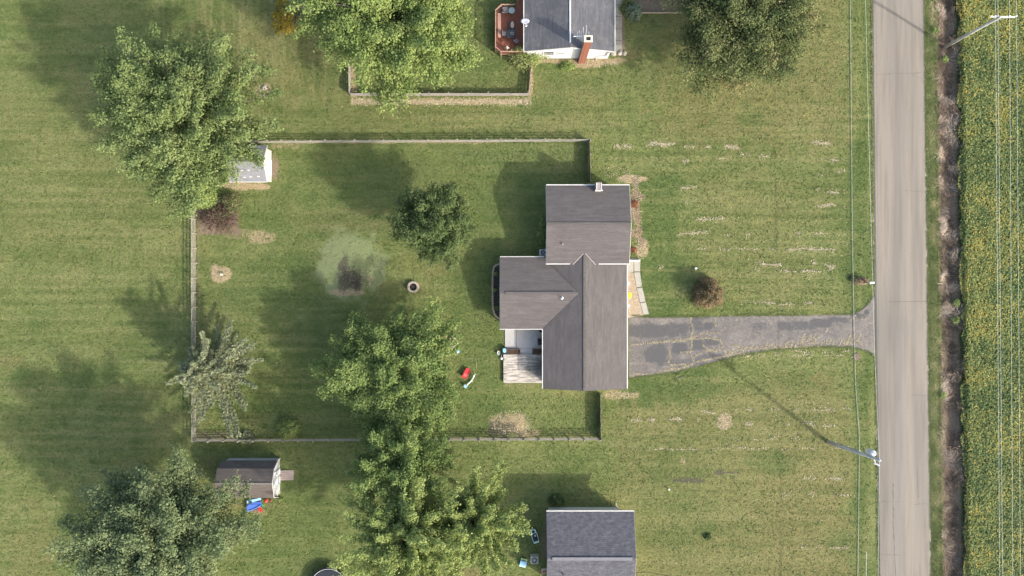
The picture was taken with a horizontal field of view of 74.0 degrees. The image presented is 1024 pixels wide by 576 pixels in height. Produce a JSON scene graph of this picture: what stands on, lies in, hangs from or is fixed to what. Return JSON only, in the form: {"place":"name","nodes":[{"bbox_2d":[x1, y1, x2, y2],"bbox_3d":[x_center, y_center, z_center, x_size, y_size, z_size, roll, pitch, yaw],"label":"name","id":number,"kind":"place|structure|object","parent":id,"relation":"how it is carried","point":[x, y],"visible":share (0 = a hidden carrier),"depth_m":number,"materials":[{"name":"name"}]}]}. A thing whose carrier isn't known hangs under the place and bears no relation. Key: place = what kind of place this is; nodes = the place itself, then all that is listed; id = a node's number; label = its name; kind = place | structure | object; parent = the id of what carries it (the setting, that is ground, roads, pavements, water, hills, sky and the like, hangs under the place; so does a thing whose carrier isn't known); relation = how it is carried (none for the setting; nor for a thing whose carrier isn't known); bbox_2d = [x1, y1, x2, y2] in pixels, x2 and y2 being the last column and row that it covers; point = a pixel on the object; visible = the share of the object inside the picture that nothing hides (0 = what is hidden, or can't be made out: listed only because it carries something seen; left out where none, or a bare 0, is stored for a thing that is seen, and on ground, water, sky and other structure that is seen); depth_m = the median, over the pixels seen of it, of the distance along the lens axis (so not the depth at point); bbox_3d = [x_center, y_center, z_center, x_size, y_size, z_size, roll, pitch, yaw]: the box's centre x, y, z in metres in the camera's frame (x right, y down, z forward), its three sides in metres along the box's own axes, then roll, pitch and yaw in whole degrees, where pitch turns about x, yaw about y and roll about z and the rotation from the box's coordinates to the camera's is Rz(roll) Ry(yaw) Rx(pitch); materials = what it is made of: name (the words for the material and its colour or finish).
{"place":"outdoors","nodes":[
{"label":"outdoors","id":0,"kind":"place"},
{"bbox_2d":[495,0,526,56],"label":"deck","id":1,"kind":"structure","parent":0,"point":[500,26],"depth_m":79.15,"materials":[{"name":"brown wood"}]},
{"bbox_2d":[502,7,508,13],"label":"grill","id":2,"kind":"object","parent":1,"relation":"on","point":[505,10],"visible":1,"depth_m":78.41,"materials":[{"name":"grey metal"}]},
{"bbox_2d":[509,21,514,29],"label":"lounge chair","id":3,"kind":"object","parent":1,"relation":"on","point":[512,25],"visible":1,"depth_m":78.79,"materials":[{"name":"fabric"}]},
{"bbox_2d":[509,7,514,13],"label":"patio table","id":4,"kind":"object","parent":1,"relation":"on","point":[511,10],"visible":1,"depth_m":78.52,"materials":[{"name":"blue glass"}]},
{"bbox_2d":[506,29,515,38],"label":"fire table","id":5,"kind":"object","parent":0,"point":[510,33],"visible":1,"depth_m":78.58,"materials":[{"name":"black metal"}]},
{"bbox_2d":[0,0,1023,575],"bbox_3d":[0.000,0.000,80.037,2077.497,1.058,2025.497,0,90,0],"label":"lawn","id":6,"kind":"structure","parent":0,"point":[518,204],"depth_m":80.00,"materials":[{"name":"green plant"}]},
{"bbox_2d":[38,444,267,575],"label":"tree","id":7,"kind":"object","parent":6,"relation":"on","point":[164,528],"visible":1,"depth_m":68.46,"materials":[{"name":"green plant"}]},
{"bbox_2d":[86,16,286,226],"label":"tree","id":8,"kind":"object","parent":6,"relation":"on","point":[163,116],"visible":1,"depth_m":67.84,"materials":[{"name":"green plant"}]},
{"bbox_2d":[191,203,197,440],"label":"fence","id":9,"kind":"object","parent":6,"relation":"on","point":[192,268],"visible":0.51,"depth_m":79.09,"materials":[{"name":"grey wood"}]},
{"bbox_2d":[186,181,220,210],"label":"shrub","id":10,"kind":"object","parent":6,"relation":"on","point":[211,200],"visible":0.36,"depth_m":78.85,"materials":[{"name":"green plant"}]},
{"bbox_2d":[165,319,263,438],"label":"tree","id":11,"kind":"object","parent":6,"relation":"on","point":[206,367],"visible":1,"depth_m":75.30,"materials":[{"name":"green plant"}]},
{"bbox_2d":[196,204,241,237],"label":"shrub","id":12,"kind":"object","parent":6,"relation":"on","point":[217,217],"visible":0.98,"depth_m":79.31,"materials":[{"name":"red plant"}]},
{"bbox_2d":[218,192,243,212],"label":"shrub","id":13,"kind":"object","parent":6,"relation":"on","point":[225,199],"visible":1,"depth_m":79.19,"materials":[{"name":"green plant"}]},
{"bbox_2d":[215,458,279,497],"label":"shed","id":14,"kind":"structure","parent":6,"relation":"on","point":[263,474],"depth_m":77.11,"materials":[{"name":"grey"}]},
{"bbox_2d":[274,476,279,487],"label":"door","id":15,"kind":"structure","parent":14,"relation":"in","point":[277,481],"depth_m":78.78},
{"bbox_2d":[274,468,279,479],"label":"door","id":16,"kind":"structure","parent":14,"relation":"in","point":[277,473],"depth_m":78.80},
{"bbox_2d":[239,430,255,446],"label":"shrub","id":17,"kind":"object","parent":6,"relation":"on","point":[248,434],"visible":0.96,"depth_m":79.50,"materials":[{"name":"green plant"}]},
{"bbox_2d":[228,145,271,181],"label":"shed","id":18,"kind":"structure","parent":6,"relation":"on","point":[249,174],"depth_m":77.70,"materials":[{"name":"beige"}]},
{"bbox_2d":[266,165,271,174],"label":"door","id":19,"kind":"structure","parent":18,"relation":"in","point":[268,169],"depth_m":78.86,"materials":[{"name":"white metal"}]},
{"bbox_2d":[266,158,271,167],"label":"door","id":20,"kind":"structure","parent":18,"relation":"in","point":[269,162],"depth_m":79.18,"materials":[{"name":"white metal"}]},
{"bbox_2d":[247,498,261,511],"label":"toy slide","id":21,"kind":"object","parent":6,"relation":"on","point":[252,506],"visible":0.9,"depth_m":79.62,"materials":[{"name":"blue plastic"}]},
{"bbox_2d":[270,0,300,36],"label":"shrub","id":22,"kind":"object","parent":6,"relation":"on","point":[278,10],"visible":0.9,"depth_m":78.87,"materials":[{"name":"yellow plant"}]},
{"bbox_2d":[280,470,293,479],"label":"ramp","id":23,"kind":"structure","parent":6,"relation":"on","point":[286,474],"depth_m":79.90,"materials":[{"name":"brown wood"}]},
{"bbox_2d":[276,416,302,442],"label":"shrub","id":24,"kind":"object","parent":6,"relation":"on","point":[289,430],"visible":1,"depth_m":79.12,"materials":[{"name":"green plant"}]},
{"bbox_2d":[271,0,312,28],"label":"shrub","id":25,"kind":"object","parent":6,"relation":"on","point":[298,15],"visible":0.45,"depth_m":78.86,"materials":[{"name":"green plant"}]},
{"bbox_2d":[312,567,347,575],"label":"trampoline","id":26,"kind":"object","parent":6,"relation":"on","point":[326,571],"visible":0.86,"depth_m":79.11,"materials":[{"name":"black fabric"}]},
{"bbox_2d":[338,266,369,294],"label":"shrub","id":27,"kind":"object","parent":6,"relation":"on","point":[347,279],"visible":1,"depth_m":79.59,"materials":[{"name":"grey plant"}]},
{"bbox_2d":[282,0,486,118],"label":"tree","id":28,"kind":"object","parent":6,"relation":"on","point":[392,36],"visible":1,"depth_m":68.61,"materials":[{"name":"green plant"}]},
{"bbox_2d":[306,294,464,442],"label":"tree","id":29,"kind":"object","parent":6,"relation":"on","point":[383,375],"visible":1,"depth_m":73.21,"materials":[{"name":"green plant"}]},
{"bbox_2d":[191,438,600,442],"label":"fence","id":30,"kind":"object","parent":6,"relation":"on","point":[343,440],"visible":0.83,"depth_m":79.11,"materials":[{"name":"grey wood"}]},
{"bbox_2d":[341,410,456,532],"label":"tree","id":31,"kind":"object","parent":6,"relation":"on","point":[393,468],"visible":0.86,"depth_m":71.10,"materials":[{"name":"green plant"}]},
{"bbox_2d":[327,475,472,575],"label":"tree","id":32,"kind":"object","parent":6,"relation":"on","point":[405,545],"visible":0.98,"depth_m":69.04,"materials":[{"name":"green plant"}]},
{"bbox_2d":[235,138,589,142],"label":"fence","id":33,"kind":"object","parent":6,"relation":"on","point":[442,140],"visible":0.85,"depth_m":79.18,"materials":[{"name":"brown wood"}]},
{"bbox_2d":[407,281,418,292],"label":"fire pit","id":34,"kind":"object","parent":6,"relation":"on","point":[412,285],"visible":1,"depth_m":79.63,"materials":[{"name":"stone"}]},
{"bbox_2d":[384,180,477,273],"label":"tree","id":35,"kind":"object","parent":6,"relation":"on","point":[435,222],"visible":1,"depth_m":71.77,"materials":[{"name":"green plant"}]},
{"bbox_2d":[348,62,531,95],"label":"fence","id":36,"kind":"object","parent":6,"relation":"on","point":[448,93],"visible":0.69,"depth_m":79.36,"materials":[{"name":"grey wood"}]},
{"bbox_2d":[462,368,470,378],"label":"toy wagon","id":37,"kind":"object","parent":6,"relation":"on","point":[466,373],"visible":1,"depth_m":79.57,"materials":[{"name":"red plastic"}]},
{"bbox_2d":[420,459,531,575],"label":"tree","id":38,"kind":"object","parent":6,"relation":"on","point":[481,515],"visible":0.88,"depth_m":71.15,"materials":[{"name":"green plant"}]},
{"bbox_2d":[491,263,499,319],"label":"garden bed","id":39,"kind":"object","parent":6,"relation":"on","point":[495,281],"visible":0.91,"depth_m":79.94,"materials":[{"name":"soil"}]},
{"bbox_2d":[503,355,541,382],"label":"deck","id":40,"kind":"structure","parent":6,"relation":"on","point":[522,367],"depth_m":79.65,"materials":[{"name":"white wood"}]},
{"bbox_2d":[519,558,526,567],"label":"childs table","id":41,"kind":"object","parent":6,"relation":"on","point":[523,563],"visible":1,"depth_m":79.53,"materials":[{"name":"blue plastic"}]},
{"bbox_2d":[505,330,541,354],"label":"patio","id":42,"kind":"structure","parent":6,"relation":"on","point":[525,342],"depth_m":79.90,"materials":[{"name":"grey concrete"}]},
{"bbox_2d":[507,349,519,353],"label":"planter box","id":43,"kind":"object","parent":42,"relation":"on","point":[513,351],"visible":1,"depth_m":79.63,"materials":[{"name":"brown wood"}]},
{"bbox_2d":[532,349,541,353],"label":"planter box","id":44,"kind":"object","parent":42,"relation":"on","point":[536,351],"visible":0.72,"depth_m":79.63,"materials":[{"name":"brown wood"}]},
{"bbox_2d":[506,45,546,72],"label":"shrub","id":45,"kind":"object","parent":6,"relation":"on","point":[528,59],"visible":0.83,"depth_m":78.81,"materials":[{"name":"green plant"}]},
{"bbox_2d":[530,554,537,563],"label":"air conditioner","id":46,"kind":"object","parent":6,"relation":"on","point":[533,558],"visible":1,"depth_m":79.25,"materials":[{"name":"beige metal"}]},
{"bbox_2d":[530,529,538,543],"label":"toy car","id":47,"kind":"object","parent":6,"relation":"on","point":[534,535],"visible":0.95,"depth_m":79.58,"materials":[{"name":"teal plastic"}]},
{"bbox_2d":[535,215,545,246],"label":"shrub","id":48,"kind":"object","parent":6,"relation":"on","point":[539,231],"visible":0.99,"depth_m":79.55,"materials":[{"name":"green plant"}]},
{"bbox_2d":[539,249,545,255],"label":"air conditioner","id":49,"kind":"object","parent":6,"relation":"on","point":[542,252],"visible":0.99,"depth_m":79.30,"materials":[{"name":"white metal"}]},
{"bbox_2d":[541,567,546,573],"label":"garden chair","id":50,"kind":"object","parent":6,"relation":"on","point":[543,570],"visible":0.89,"depth_m":79.52,"materials":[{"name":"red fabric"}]},
{"bbox_2d":[546,493,566,504],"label":"shrub","id":51,"kind":"object","parent":6,"relation":"on","point":[553,498],"visible":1,"depth_m":79.42,"materials":[{"name":"green plant"}]},
{"bbox_2d":[560,60,575,71],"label":"shrub","id":52,"kind":"object","parent":6,"relation":"on","point":[566,65],"visible":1,"depth_m":79.65,"materials":[{"name":"green plant"}]},
{"bbox_2d":[523,0,615,63],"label":"house","id":53,"kind":"structure","parent":6,"relation":"on","point":[553,28],"depth_m":76.36,"materials":[{"name":"white"}]},
{"bbox_2d":[521,18,528,26],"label":"satellite dish","id":54,"kind":"object","parent":53,"relation":"on","point":[525,21],"visible":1,"depth_m":76.29,"materials":[{"name":"white metal"}]},
{"bbox_2d":[543,51,553,54],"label":"window","id":55,"kind":"structure","parent":53,"relation":"in","point":[544,52],"depth_m":77.90,"materials":[{"name":"white glass"}]},
{"bbox_2d":[210,2,931,549],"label":"straw clippings","id":56,"kind":"object","parent":6,"relation":"on","point":[480,102],"visible":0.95,"depth_m":79.97,"materials":[{"name":"beige plant"}]},
{"bbox_2d":[588,139,591,182],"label":"fence","id":57,"kind":"object","parent":6,"relation":"on","point":[590,180],"visible":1,"depth_m":79.09,"materials":[{"name":"brown wood"}]},
{"bbox_2d":[599,393,601,440],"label":"fence","id":58,"kind":"object","parent":6,"relation":"on","point":[600,409],"visible":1,"depth_m":78.97,"materials":[{"name":"grey wood"}]},
{"bbox_2d":[618,0,633,17],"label":"shrub","id":59,"kind":"object","parent":6,"relation":"on","point":[625,5],"visible":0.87,"depth_m":79.33,"materials":[{"name":"green plant"}]},
{"bbox_2d":[622,1,641,22],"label":"shrub","id":60,"kind":"object","parent":6,"relation":"on","point":[636,8],"visible":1,"depth_m":78.96,"materials":[{"name":"green plant"}]},
{"bbox_2d":[631,246,636,252],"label":"shrub","id":61,"kind":"object","parent":6,"relation":"on","point":[633,249],"visible":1,"depth_m":79.72,"materials":[{"name":"orange plant"}]},
{"bbox_2d":[631,200,638,207],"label":"shrub","id":62,"kind":"object","parent":6,"relation":"on","point":[633,203],"visible":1,"depth_m":79.70,"materials":[{"name":"red plant"}]},
{"bbox_2d":[628,273,643,317],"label":"gravel bed","id":63,"kind":"object","parent":6,"relation":"on","point":[634,308],"visible":0.75,"depth_m":79.97,"materials":[{"name":"beige gravel"}]},
{"bbox_2d":[628,258,648,313],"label":"walkway","id":64,"kind":"structure","parent":6,"relation":"on","point":[634,267],"depth_m":79.93,"materials":[{"name":"concrete"}]},
{"bbox_2d":[640,260,649,314],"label":"edge grass","id":65,"kind":"structure","parent":6,"relation":"on","point":[643,285],"depth_m":79.93,"materials":[{"name":"green plant"}]},
{"bbox_2d":[642,12,680,12],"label":"garden border","id":66,"kind":"object","parent":6,"relation":"on","point":[660,12],"visible":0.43,"depth_m":79.85,"materials":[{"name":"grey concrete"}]},
{"bbox_2d":[704,532,710,539],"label":"shrub","id":67,"kind":"object","parent":6,"relation":"on","point":[708,537],"visible":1,"depth_m":79.72,"materials":[{"name":"green plant"}]},
{"bbox_2d":[689,277,725,308],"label":"shrub","id":68,"kind":"object","parent":6,"relation":"on","point":[711,290],"visible":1,"depth_m":78.33,"materials":[{"name":"brown plant"}]},
{"bbox_2d":[655,0,834,105],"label":"tree","id":69,"kind":"object","parent":6,"relation":"on","point":[742,39],"visible":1,"depth_m":71.52,"materials":[{"name":"green plant"}]},
{"bbox_2d":[633,299,871,375],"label":"dry weeds","id":70,"kind":"object","parent":6,"relation":"on","point":[744,348],"visible":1,"depth_m":79.96,"materials":[{"name":"plant"}]},
{"bbox_2d":[629,344,877,379],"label":"edge grass","id":71,"kind":"structure","parent":6,"relation":"on","point":[734,357],"depth_m":79.93,"materials":[{"name":"green plant"}]},
{"bbox_2d":[633,294,873,318],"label":"edge grass","id":72,"kind":"structure","parent":6,"relation":"on","point":[748,314],"depth_m":79.93,"materials":[{"name":"green plant"}]},
{"bbox_2d":[826,440,880,465],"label":"utility pole","id":73,"kind":"object","parent":6,"relation":"on","point":[870,453],"visible":0.94,"depth_m":72.81,"materials":[{"name":"grey wood"}]},
{"bbox_2d":[849,21,857,575],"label":"cable","id":74,"kind":"object","parent":73,"relation":"attached to","point":[851,283],"visible":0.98,"depth_m":75.08,"materials":[{"name":"black"}]},
{"bbox_2d":[850,0,859,542],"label":"cable","id":75,"kind":"object","parent":73,"relation":"attached to","point":[853,288],"visible":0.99,"depth_m":74.99,"materials":[{"name":"metal"}]},
{"bbox_2d":[865,0,879,545],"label":"power line","id":76,"kind":"object","parent":73,"relation":"attached to","point":[872,278],"visible":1,"depth_m":69.09,"materials":[{"name":"metal"}]},
{"bbox_2d":[854,353,860,359],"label":"valve cover","id":77,"kind":"object","parent":6,"relation":"on","point":[857,356],"visible":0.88,"depth_m":79.94,"materials":[{"name":"concrete"}]},
{"bbox_2d":[852,277,868,286],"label":"shrub","id":78,"kind":"object","parent":6,"relation":"on","point":[859,281],"visible":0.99,"depth_m":79.69,"materials":[{"name":"beige plant"}]},
{"bbox_2d":[871,2,875,294],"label":"edge grass","id":79,"kind":"structure","parent":6,"relation":"on","point":[873,157],"depth_m":79.93,"materials":[{"name":"green plant"}]},
{"bbox_2d":[874,358,880,575],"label":"edge grass","id":80,"kind":"structure","parent":6,"relation":"on","point":[877,472],"depth_m":79.93,"materials":[{"name":"green plant"}]},
{"bbox_2d":[923,0,933,575],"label":"edge grass","id":81,"kind":"structure","parent":6,"relation":"on","point":[928,274],"depth_m":79.92,"materials":[{"name":"green plant"}]},
{"bbox_2d":[924,0,945,575],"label":"verge grass","id":82,"kind":"structure","parent":6,"relation":"on","point":[933,482],"depth_m":79.93,"materials":[{"name":"green plant"}]},
{"bbox_2d":[931,26,939,34],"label":"weed clump","id":83,"kind":"object","parent":6,"relation":"on","point":[934,30],"visible":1,"depth_m":79.77,"materials":[{"name":"green plant"}]},
{"bbox_2d":[938,391,947,398],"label":"weed clump","id":84,"kind":"object","parent":6,"relation":"on","point":[943,394],"visible":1,"depth_m":79.78,"materials":[{"name":"green plant"}]},
{"bbox_2d":[940,55,949,62],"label":"weed clump","id":85,"kind":"object","parent":6,"relation":"on","point":[945,59],"visible":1,"depth_m":79.76,"materials":[{"name":"green plant"}]},
{"bbox_2d":[932,0,968,575],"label":"ditch reeds","id":86,"kind":"object","parent":6,"relation":"on","point":[942,219],"visible":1,"depth_m":80.11,"materials":[{"name":"brown plant"}]},
{"bbox_2d":[951,316,959,324],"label":"weed clump","id":87,"kind":"object","parent":6,"relation":"on","point":[954,320],"visible":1,"depth_m":79.80,"materials":[{"name":"green plant"}]},
{"bbox_2d":[953,299,960,306],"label":"weed clump","id":88,"kind":"object","parent":6,"relation":"on","point":[955,301],"visible":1,"depth_m":79.76,"materials":[{"name":"green plant"}]},
{"bbox_2d":[943,15,1017,48],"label":"utility pole","id":89,"kind":"object","parent":6,"relation":"on","point":[970,33],"visible":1,"depth_m":73.63,"materials":[{"name":"grey wood"}]},
{"bbox_2d":[995,17,999,560],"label":"power line","id":90,"kind":"object","parent":89,"relation":"attached to","point":[997,290],"visible":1,"depth_m":70.19,"materials":[{"name":"metal"}]},
{"bbox_2d":[998,63,1002,575],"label":"power line","id":91,"kind":"object","parent":89,"relation":"attached to","point":[1000,313],"visible":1,"depth_m":70.19,"materials":[{"name":"metal"}]},
{"bbox_2d":[1009,0,1012,546],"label":"power line","id":92,"kind":"object","parent":89,"relation":"attached to","point":[1011,326],"visible":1,"depth_m":70.19,"materials":[{"name":"metal"}]},
{"bbox_2d":[1016,0,1020,575],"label":"power line","id":93,"kind":"object","parent":89,"relation":"attached to","point":[1018,291],"visible":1,"depth_m":70.19,"materials":[{"name":"metal"}]},
{"bbox_2d":[956,0,1023,575],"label":"bean plants","id":94,"kind":"object","parent":6,"relation":"on","point":[1002,246],"visible":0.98,"depth_m":79.38,"materials":[{"name":"green plant"}]},
{"bbox_2d":[500,182,639,390],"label":"house","id":95,"kind":"structure","parent":0,"point":[567,295],"depth_m":76.53,"materials":[{"name":"grey"}]},
{"bbox_2d":[546,503,635,575],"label":"house","id":96,"kind":"structure","parent":0,"point":[591,541],"depth_m":75.69,"materials":[{"name":"beige"}]},
{"bbox_2d":[616,0,621,51],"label":"side path","id":97,"kind":"structure","parent":0,"point":[618,32],"depth_m":79.95,"materials":[{"name":"grey concrete"}]},
{"bbox_2d":[629,296,874,377],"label":"driveway","id":98,"kind":"structure","parent":0,"point":[734,331],"depth_m":79.99,"materials":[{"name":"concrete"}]},
{"bbox_2d":[871,0,930,575],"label":"road","id":99,"kind":"structure","parent":0,"point":[901,273],"depth_m":79.93,"materials":[{"name":"grey asphalt"}]}
]}

